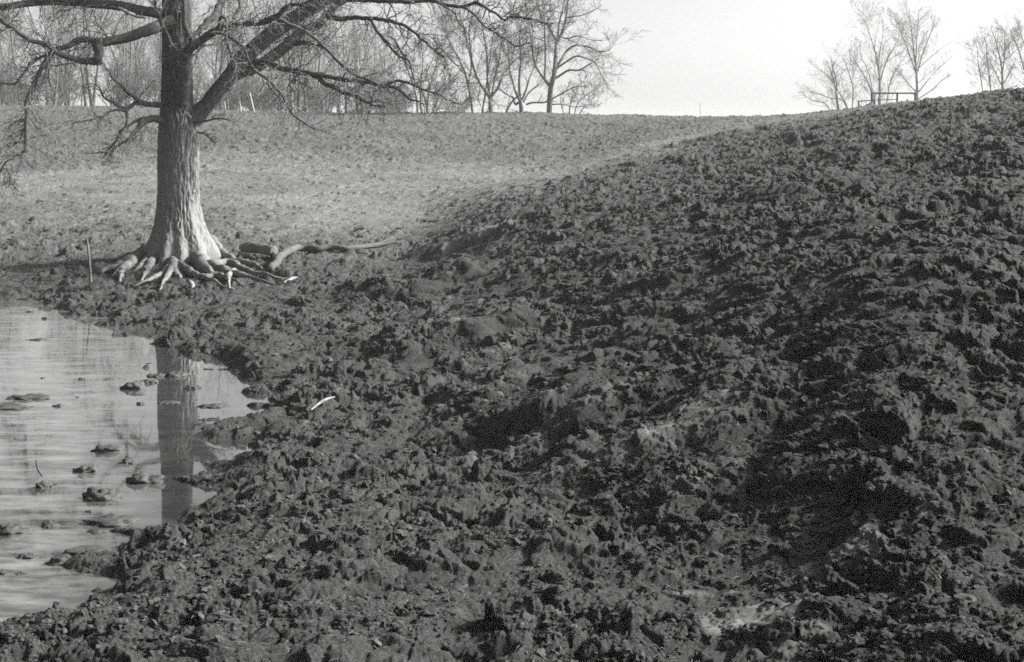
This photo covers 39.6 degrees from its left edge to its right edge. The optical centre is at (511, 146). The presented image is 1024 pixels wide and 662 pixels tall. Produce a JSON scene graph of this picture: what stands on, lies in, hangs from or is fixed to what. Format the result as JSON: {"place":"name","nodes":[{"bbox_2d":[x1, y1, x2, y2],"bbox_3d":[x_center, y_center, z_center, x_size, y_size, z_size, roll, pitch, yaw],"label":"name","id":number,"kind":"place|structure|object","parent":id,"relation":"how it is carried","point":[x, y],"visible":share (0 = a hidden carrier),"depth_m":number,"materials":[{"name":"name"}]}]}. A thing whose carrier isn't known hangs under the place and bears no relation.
{"place":"outdoors","nodes":[
{"label":"outdoors","id":0,"kind":"place"},
{"bbox_2d":[0,300,277,621],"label":"pond water","id":1,"kind":"structure","parent":0,"point":[58,444],"depth_m":14.72,"materials":[{"name":"liquid"}]},
{"bbox_2d":[72,464,98,473],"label":"mud clump","id":2,"kind":"object","parent":1,"relation":"in","point":[83,469],"visible":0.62,"depth_m":13.09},
{"bbox_2d":[82,487,122,501],"bbox_3d":[-3.505,3.017,12.153,0.365,0.205,0.296,0,0,9],"label":"mud clump","id":3,"kind":"object","parent":1,"relation":"in","point":[92,494],"visible":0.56,"depth_m":12.11,"materials":[{"name":"soil"}]},
{"bbox_2d":[90,444,127,453],"bbox_3d":[-3.974,3.007,14.037,0.382,0.137,0.299,0,0,0],"label":"mud clump","id":4,"kind":"object","parent":1,"relation":"in","point":[111,449],"visible":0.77,"depth_m":13.97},
{"bbox_2d":[120,457,137,463],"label":"mud clump","id":5,"kind":"object","parent":1,"relation":"in","point":[129,460],"visible":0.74,"depth_m":13.48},
{"bbox_2d":[157,400,179,404],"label":"mud clump","id":6,"kind":"object","parent":1,"relation":"in","point":[167,402],"visible":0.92,"depth_m":16.62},
{"bbox_2d":[0,87,1023,661],"bbox_3d":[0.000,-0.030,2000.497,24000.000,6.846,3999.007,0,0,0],"label":"ground","id":7,"kind":"structure","parent":0,"point":[414,157],"depth_m":14.24,"materials":[{"name":"soil"}]},
{"bbox_2d":[0,523,30,534],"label":"mud clump","id":8,"kind":"object","parent":7,"relation":"on","point":[11,529],"visible":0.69,"depth_m":11.04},
{"bbox_2d":[0,403,33,410],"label":"mud clump","id":9,"kind":"object","parent":7,"relation":"on","point":[13,406],"visible":0.77,"depth_m":16.26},
{"bbox_2d":[0,45,35,104],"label":"thicket shrub","id":10,"kind":"object","parent":7,"relation":"on","point":[6,101],"visible":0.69,"depth_m":109.11,"materials":[{"name":"plant"}]},
{"bbox_2d":[0,0,39,104],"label":"woodland tree","id":11,"kind":"object","parent":7,"relation":"on","point":[11,43],"visible":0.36,"depth_m":129.11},
{"bbox_2d":[0,0,39,104],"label":"woodland tree","id":12,"kind":"object","parent":7,"relation":"on","point":[16,42],"visible":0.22,"depth_m":155.07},
{"bbox_2d":[0,1,40,98],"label":"woodland tree","id":13,"kind":"object","parent":7,"relation":"on","point":[15,34],"visible":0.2,"depth_m":136.33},
{"bbox_2d":[5,393,49,400],"bbox_3d":[-5.794,3.015,16.975,0.496,0.124,0.447,0,0,-37],"label":"mud clump","id":14,"kind":"object","parent":7,"relation":"on","point":[31,396],"visible":0.73,"depth_m":16.89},
{"bbox_2d":[16,552,38,559],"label":"mud clump","id":15,"kind":"object","parent":7,"relation":"on","point":[27,555],"visible":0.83,"depth_m":10.37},
{"bbox_2d":[7,68,50,104],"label":"thicket shrub","id":16,"kind":"object","parent":7,"relation":"on","point":[23,95],"visible":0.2,"depth_m":128.48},
{"bbox_2d":[1,46,59,104],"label":"thicket shrub","id":17,"kind":"object","parent":7,"relation":"on","point":[39,79],"visible":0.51,"depth_m":110.34,"materials":[{"name":"plant"}]},
{"bbox_2d":[35,480,52,488],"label":"mud clump","id":18,"kind":"object","parent":7,"relation":"on","point":[42,484],"visible":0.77,"depth_m":12.50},
{"bbox_2d":[28,5,67,103],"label":"woodland tree","id":19,"kind":"object","parent":7,"relation":"on","point":[47,34],"visible":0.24,"depth_m":134.12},
{"bbox_2d":[0,6,99,105],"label":"woodland tree","id":20,"kind":"object","parent":7,"relation":"on","point":[18,44],"visible":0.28,"depth_m":132.93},
{"bbox_2d":[41,519,59,527],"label":"mud clump","id":21,"kind":"object","parent":7,"relation":"on","point":[47,523],"visible":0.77,"depth_m":11.22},
{"bbox_2d":[35,67,74,105],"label":"thicket shrub","id":22,"kind":"object","parent":7,"relation":"on","point":[59,99],"visible":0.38,"depth_m":131.01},
{"bbox_2d":[34,5,76,105],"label":"woodland tree","id":23,"kind":"object","parent":7,"relation":"on","point":[59,26],"visible":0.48,"depth_m":125.11,"materials":[{"name":"plant"}]},
{"bbox_2d":[44,553,71,565],"bbox_3d":[-3.255,3.013,10.263,0.263,0.133,0.197,0,0,0],"label":"mud clump","id":24,"kind":"object","parent":7,"relation":"on","point":[58,560],"visible":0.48,"depth_m":10.21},
{"bbox_2d":[34,6,82,103],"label":"woodland tree","id":25,"kind":"object","parent":7,"relation":"on","point":[60,60],"visible":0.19,"depth_m":169.26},
{"bbox_2d":[39,64,84,105],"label":"thicket shrub","id":26,"kind":"object","parent":7,"relation":"on","point":[59,87],"visible":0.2,"depth_m":133.23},
{"bbox_2d":[51,12,82,104],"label":"woodland tree","id":27,"kind":"object","parent":7,"relation":"on","point":[67,49],"visible":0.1,"depth_m":170.78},
{"bbox_2d":[37,6,108,95],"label":"woodland tree","id":28,"kind":"object","parent":7,"relation":"on","point":[81,43],"visible":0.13,"depth_m":148.90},
{"bbox_2d":[52,63,102,105],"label":"thicket shrub","id":29,"kind":"object","parent":7,"relation":"on","point":[75,85],"visible":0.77,"depth_m":120.61,"materials":[{"name":"plant"}]},
{"bbox_2d":[53,5,107,105],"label":"woodland tree","id":30,"kind":"object","parent":7,"relation":"on","point":[81,68],"visible":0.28,"depth_m":139.86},
{"bbox_2d":[54,545,111,556],"bbox_3d":[-3.129,3.017,10.463,0.416,0.133,0.373,0,0,25],"label":"mud clump","id":31,"kind":"object","parent":7,"relation":"on","point":[75,550],"visible":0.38,"depth_m":10.47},
{"bbox_2d":[70,29,105,105],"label":"woodland tree","id":32,"kind":"object","parent":7,"relation":"on","point":[85,81],"visible":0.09,"depth_m":158.32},
{"bbox_2d":[86,238,91,283],"bbox_3d":[-8.459,2.366,28.465,0.141,1.089,0.063,0,0,0],"label":"stake","id":33,"kind":"object","parent":7,"relation":"on","point":[89,265],"visible":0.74,"depth_m":28.44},
{"bbox_2d":[67,0,124,105],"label":"woodland tree","id":34,"kind":"object","parent":7,"relation":"on","point":[87,71],"visible":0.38,"depth_m":112.47,"materials":[{"name":"plant"}]},
{"bbox_2d":[68,6,128,105],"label":"woodland tree","id":35,"kind":"object","parent":7,"relation":"on","point":[97,74],"visible":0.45,"depth_m":114.39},
{"bbox_2d":[74,27,132,106],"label":"woodland tree","id":36,"kind":"object","parent":7,"relation":"on","point":[111,62],"visible":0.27,"depth_m":162.83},
{"bbox_2d":[82,513,140,527],"bbox_3d":[-3.180,3.010,11.362,0.410,0.127,0.372,0,0,33],"label":"mud clump","id":37,"kind":"object","parent":7,"relation":"on","point":[112,520],"visible":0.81,"depth_m":11.30,"materials":[{"name":"soil"}]},
{"bbox_2d":[85,0,137,103],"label":"woodland tree","id":38,"kind":"object","parent":7,"relation":"on","point":[119,45],"visible":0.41,"depth_m":125.45,"materials":[{"name":"plant"}]},
{"bbox_2d":[74,0,155,106],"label":"woodland tree","id":39,"kind":"object","parent":7,"relation":"on","point":[139,24],"visible":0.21,"depth_m":138.11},
{"bbox_2d":[73,0,161,106],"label":"woodland tree","id":40,"kind":"object","parent":7,"relation":"on","point":[131,51],"visible":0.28,"depth_m":131.67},
{"bbox_2d":[99,71,142,105],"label":"thicket shrub","id":41,"kind":"object","parent":7,"relation":"on","point":[122,104],"visible":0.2,"depth_m":128.94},
{"bbox_2d":[97,52,157,105],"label":"thicket shrub","id":42,"kind":"object","parent":7,"relation":"on","point":[117,88],"visible":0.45,"depth_m":119.00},
{"bbox_2d":[102,1,160,105],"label":"woodland tree","id":43,"kind":"object","parent":7,"relation":"on","point":[129,101],"visible":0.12,"depth_m":158.07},
{"bbox_2d":[120,380,145,388],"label":"mud clump","id":44,"kind":"object","parent":7,"relation":"on","point":[136,384],"visible":0.58,"depth_m":17.60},
{"bbox_2d":[110,43,160,107],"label":"thicket shrub","id":45,"kind":"object","parent":7,"relation":"on","point":[140,91],"visible":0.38,"depth_m":118.06,"materials":[{"name":"plant"}]},
{"bbox_2d":[111,52,161,106],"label":"thicket shrub","id":46,"kind":"object","parent":7,"relation":"on","point":[133,84],"visible":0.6,"depth_m":112.25,"materials":[{"name":"plant"}]},
{"bbox_2d":[126,471,165,483],"bbox_3d":[-3.286,3.014,12.760,0.343,0.200,0.271,0,0,-19],"label":"mud clump","id":47,"kind":"object","parent":7,"relation":"on","point":[142,477],"visible":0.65,"depth_m":12.68,"materials":[{"name":"soil"}]},
{"bbox_2d":[112,0,200,105],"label":"woodland tree","id":48,"kind":"object","parent":7,"relation":"on","point":[135,47],"visible":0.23,"depth_m":118.47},
{"bbox_2d":[141,63,196,101],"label":"thicket shrub","id":49,"kind":"object","parent":7,"relation":"on","point":[154,90],"visible":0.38,"depth_m":108.92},
{"bbox_2d":[139,0,202,101],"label":"woodland tree","id":50,"kind":"object","parent":7,"relation":"on","point":[160,45],"visible":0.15,"depth_m":136.55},
{"bbox_2d":[140,0,207,66],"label":"woodland tree","id":51,"kind":"object","parent":7,"relation":"on","point":[193,15],"visible":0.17,"depth_m":142.11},
{"bbox_2d":[165,370,189,376],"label":"mud clump","id":52,"kind":"object","parent":7,"relation":"on","point":[173,373],"visible":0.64,"depth_m":18.58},
{"bbox_2d":[150,65,205,94],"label":"thicket shrub","id":53,"kind":"object","parent":7,"relation":"on","point":[156,70],"visible":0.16,"depth_m":108.30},
{"bbox_2d":[150,60,210,96],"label":"thicket shrub","id":54,"kind":"object","parent":7,"relation":"on","point":[194,77],"visible":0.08,"depth_m":113.77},
{"bbox_2d":[194,80,207,102],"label":"thicket shrub","id":55,"kind":"object","parent":7,"relation":"on","point":[197,99],"visible":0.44,"depth_m":110.27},
{"bbox_2d":[192,22,218,104],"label":"woodland tree","id":56,"kind":"object","parent":7,"relation":"on","point":[199,63],"visible":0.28,"depth_m":172.34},
{"bbox_2d":[197,403,228,407],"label":"mud clump","id":57,"kind":"object","parent":7,"relation":"on","point":[216,405],"visible":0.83,"depth_m":16.38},
{"bbox_2d":[193,64,236,110],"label":"thicket shrub","id":58,"kind":"object","parent":7,"relation":"on","point":[211,84],"visible":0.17,"depth_m":129.82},
{"bbox_2d":[194,0,238,107],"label":"woodland tree","id":59,"kind":"object","parent":7,"relation":"on","point":[206,62],"visible":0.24,"depth_m":153.41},
{"bbox_2d":[196,70,240,110],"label":"thicket shrub","id":60,"kind":"object","parent":7,"relation":"on","point":[227,99],"visible":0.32,"depth_m":110.81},
{"bbox_2d":[207,37,231,108],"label":"woodland tree","id":61,"kind":"object","parent":7,"relation":"on","point":[218,61],"visible":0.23,"depth_m":149.96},
{"bbox_2d":[199,0,249,109],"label":"woodland tree","id":62,"kind":"object","parent":7,"relation":"on","point":[222,59],"visible":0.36,"depth_m":121.58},
{"bbox_2d":[213,77,256,109],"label":"thicket shrub","id":63,"kind":"object","parent":7,"relation":"on","point":[235,102],"visible":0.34,"depth_m":117.75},
{"bbox_2d":[208,0,261,106],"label":"woodland tree","id":64,"kind":"object","parent":7,"relation":"on","point":[240,29],"visible":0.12,"depth_m":138.78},
{"bbox_2d":[197,5,282,109],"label":"woodland tree","id":65,"kind":"object","parent":7,"relation":"on","point":[244,45],"visible":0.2,"depth_m":171.20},
{"bbox_2d":[192,0,291,110],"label":"woodland tree","id":66,"kind":"object","parent":7,"relation":"on","point":[232,43],"visible":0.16,"depth_m":136.65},
{"bbox_2d":[229,76,261,110],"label":"thicket shrub","id":67,"kind":"object","parent":7,"relation":"on","point":[245,100],"visible":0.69,"depth_m":115.57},
{"bbox_2d":[238,241,278,258],"bbox_3d":[-5.511,2.356,31.873,0.552,0.419,1.773,0,0,-42],"label":"fallen log","id":68,"kind":"object","parent":7,"relation":"on","point":[247,248],"visible":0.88,"depth_m":32.01,"materials":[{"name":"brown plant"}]},
{"bbox_2d":[243,79,279,111],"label":"thicket shrub","id":69,"kind":"object","parent":7,"relation":"on","point":[265,105],"visible":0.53,"depth_m":117.75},
{"bbox_2d":[236,73,287,110],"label":"thicket shrub","id":70,"kind":"object","parent":7,"relation":"on","point":[259,87],"visible":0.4,"depth_m":118.82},
{"bbox_2d":[237,76,287,111],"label":"thicket shrub","id":71,"kind":"object","parent":7,"relation":"on","point":[263,96],"visible":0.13,"depth_m":130.23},
{"bbox_2d":[243,19,309,110],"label":"woodland tree","id":72,"kind":"object","parent":7,"relation":"on","point":[285,55],"visible":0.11,"depth_m":136.65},
{"bbox_2d":[243,0,318,106],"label":"woodland tree","id":73,"kind":"object","parent":7,"relation":"on","point":[270,46],"visible":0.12,"depth_m":143.78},
{"bbox_2d":[0,0,577,289],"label":"oak tree","id":74,"kind":"object","parent":7,"relation":"on","point":[180,235],"visible":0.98,"depth_m":31.06,"materials":[{"name":"grey plant"}]},
{"bbox_2d":[262,0,333,105],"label":"woodland tree","id":75,"kind":"object","parent":7,"relation":"on","point":[308,57],"visible":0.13,"depth_m":135.05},
{"bbox_2d":[276,0,325,111],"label":"woodland tree","id":76,"kind":"object","parent":7,"relation":"on","point":[304,90],"visible":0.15,"depth_m":112.13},
{"bbox_2d":[276,64,336,111],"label":"thicket shrub","id":77,"kind":"object","parent":7,"relation":"on","point":[318,85],"visible":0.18,"depth_m":119.58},
{"bbox_2d":[277,0,339,111],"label":"woodland tree","id":78,"kind":"object","parent":7,"relation":"on","point":[299,103],"visible":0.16,"depth_m":116.09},
{"bbox_2d":[247,0,370,111],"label":"woodland tree","id":79,"kind":"object","parent":7,"relation":"on","point":[314,56],"visible":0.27,"depth_m":113.55,"materials":[{"name":"plant"}]},
{"bbox_2d":[292,72,340,111],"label":"thicket shrub","id":80,"kind":"object","parent":7,"relation":"on","point":[326,93],"visible":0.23,"depth_m":116.13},
{"bbox_2d":[294,1,343,110],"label":"woodland tree","id":81,"kind":"object","parent":7,"relation":"on","point":[319,65],"visible":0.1,"depth_m":127.36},
{"bbox_2d":[310,396,334,410],"bbox_3d":[-2.023,2.741,15.199,0.037,0.095,0.422,0,0,28],"label":"bleached stick","id":82,"kind":"object","parent":7,"relation":"on","point":[320,402],"visible":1,"depth_m":15.16,"materials":[{"name":"white wood"}]},
{"bbox_2d":[295,57,350,111],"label":"thicket shrub","id":83,"kind":"object","parent":7,"relation":"on","point":[318,97],"visible":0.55,"depth_m":111.11,"materials":[{"name":"plant"}]},
{"bbox_2d":[306,16,348,96],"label":"woodland tree","id":84,"kind":"object","parent":7,"relation":"on","point":[322,67],"visible":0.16,"depth_m":142.14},
{"bbox_2d":[267,238,399,271],"bbox_3d":[-4.489,2.422,32.534,2.238,0.373,5.872,0,0,30],"label":"fallen branch","id":85,"kind":"object","parent":7,"relation":"on","point":[280,256],"visible":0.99,"depth_m":32.69,"materials":[{"name":"wood"}]},
{"bbox_2d":[323,30,350,108],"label":"woodland tree","id":86,"kind":"object","parent":7,"relation":"on","point":[334,63],"visible":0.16,"depth_m":154.96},
{"bbox_2d":[331,86,359,112],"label":"thicket shrub","id":87,"kind":"object","parent":7,"relation":"on","point":[350,105],"visible":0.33,"depth_m":128.46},
{"bbox_2d":[318,24,388,112],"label":"woodland tree","id":88,"kind":"object","parent":7,"relation":"on","point":[348,49],"visible":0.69,"depth_m":113.62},
{"bbox_2d":[322,5,399,111],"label":"woodland tree","id":89,"kind":"object","parent":7,"relation":"on","point":[344,56],"visible":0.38,"depth_m":119.60,"materials":[{"name":"plant"}]},
{"bbox_2d":[335,2,387,103],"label":"woodland tree","id":90,"kind":"object","parent":7,"relation":"on","point":[371,29],"visible":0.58,"depth_m":116.51,"materials":[{"name":"plant"}]},
{"bbox_2d":[345,23,379,109],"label":"woodland tree","id":91,"kind":"object","parent":7,"relation":"on","point":[359,49],"visible":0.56,"depth_m":117.07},
{"bbox_2d":[344,73,386,112],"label":"thicket shrub","id":92,"kind":"object","parent":7,"relation":"on","point":[367,96],"visible":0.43,"depth_m":110.76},
{"bbox_2d":[356,8,390,112],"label":"woodland tree","id":93,"kind":"object","parent":7,"relation":"on","point":[374,43],"visible":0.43,"depth_m":138.03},
{"bbox_2d":[341,11,410,105],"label":"woodland tree","id":94,"kind":"object","parent":7,"relation":"on","point":[369,59],"visible":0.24,"depth_m":136.28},
{"bbox_2d":[361,72,406,112],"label":"thicket shrub","id":95,"kind":"object","parent":7,"relation":"on","point":[376,108],"visible":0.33,"depth_m":112.77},
{"bbox_2d":[371,23,404,111],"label":"woodland tree","id":96,"kind":"object","parent":7,"relation":"on","point":[383,59],"visible":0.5,"depth_m":128.98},
{"bbox_2d":[376,73,416,111],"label":"thicket shrub","id":97,"kind":"object","parent":7,"relation":"on","point":[404,110],"visible":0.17,"depth_m":126.04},
{"bbox_2d":[388,77,419,111],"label":"thicket shrub","id":98,"kind":"object","parent":7,"relation":"on","point":[402,102],"visible":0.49,"depth_m":109.69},
{"bbox_2d":[402,68,455,112],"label":"thicket shrub","id":99,"kind":"object","parent":7,"relation":"on","point":[441,102],"visible":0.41,"depth_m":117.95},
{"bbox_2d":[384,25,474,112],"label":"brushy tree","id":100,"kind":"object","parent":7,"relation":"on","point":[426,69],"visible":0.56,"depth_m":97.98,"materials":[{"name":"plant"}]},
{"bbox_2d":[405,0,491,112],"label":"leaning tree","id":101,"kind":"object","parent":7,"relation":"on","point":[461,65],"visible":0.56,"depth_m":96.69,"materials":[{"name":"plant"}]},
{"bbox_2d":[432,73,484,111],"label":"thicket shrub","id":102,"kind":"object","parent":7,"relation":"on","point":[471,89],"visible":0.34,"depth_m":132.81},
{"bbox_2d":[445,86,476,111],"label":"thicket shrub","id":103,"kind":"object","parent":7,"relation":"on","point":[457,108],"visible":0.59,"depth_m":126.54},
{"bbox_2d":[426,0,531,112],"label":"forked tree","id":104,"kind":"object","parent":7,"relation":"on","point":[490,102],"visible":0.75,"depth_m":96.94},
{"bbox_2d":[505,87,522,112],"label":"leaning snag","id":105,"kind":"object","parent":7,"relation":"on","point":[510,103],"visible":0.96,"depth_m":97.42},
{"bbox_2d":[5,144,1023,661],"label":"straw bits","id":106,"kind":"object","parent":7,"relation":"on","point":[565,510],"visible":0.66,"depth_m":9.37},
{"bbox_2d":[480,1,554,111],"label":"clump tree","id":107,"kind":"object","parent":7,"relation":"on","point":[520,100],"visible":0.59,"depth_m":97.72,"materials":[{"name":"plant"}]},
{"bbox_2d":[502,0,649,112],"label":"ridge tree","id":108,"kind":"object","parent":7,"relation":"on","point":[553,77],"visible":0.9,"depth_m":95.79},
{"bbox_2d":[557,70,607,113],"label":"shrub","id":109,"kind":"object","parent":7,"relation":"on","point":[593,89],"visible":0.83,"depth_m":98.84,"materials":[{"name":"plant"}]},
{"bbox_2d":[792,38,870,109],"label":"bushy tree","id":110,"kind":"object","parent":7,"relation":"on","point":[836,87],"visible":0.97,"depth_m":149.77,"materials":[{"name":"plant"}]},
{"bbox_2d":[839,0,914,106],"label":"spreading tree","id":111,"kind":"object","parent":7,"relation":"on","point":[877,63],"visible":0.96,"depth_m":149.61,"materials":[{"name":"plant"}]},
{"bbox_2d":[858,92,917,105],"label":"corral fence","id":112,"kind":"object","parent":7,"relation":"on","point":[896,93],"visible":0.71,"depth_m":83.98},
{"bbox_2d":[882,0,966,99],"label":"tall tree","id":113,"kind":"object","parent":7,"relation":"on","point":[916,64],"visible":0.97,"depth_m":154.67,"materials":[{"name":"plant"}]},
{"bbox_2d":[956,18,1023,90],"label":"slender tree","id":114,"kind":"object","parent":7,"relation":"on","point":[990,64],"visible":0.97,"depth_m":139.77,"materials":[{"name":"plant"}]},
{"bbox_2d":[992,2,1023,84],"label":"edge tree","id":115,"kind":"object","parent":7,"relation":"on","point":[1012,36],"visible":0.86,"depth_m":140.03,"materials":[{"name":"plant"}]},
{"bbox_2d":[0,0,1023,116],"label":"sky","id":116,"kind":"structure","parent":0,"point":[698,58],"materials":[{"name":"white"}]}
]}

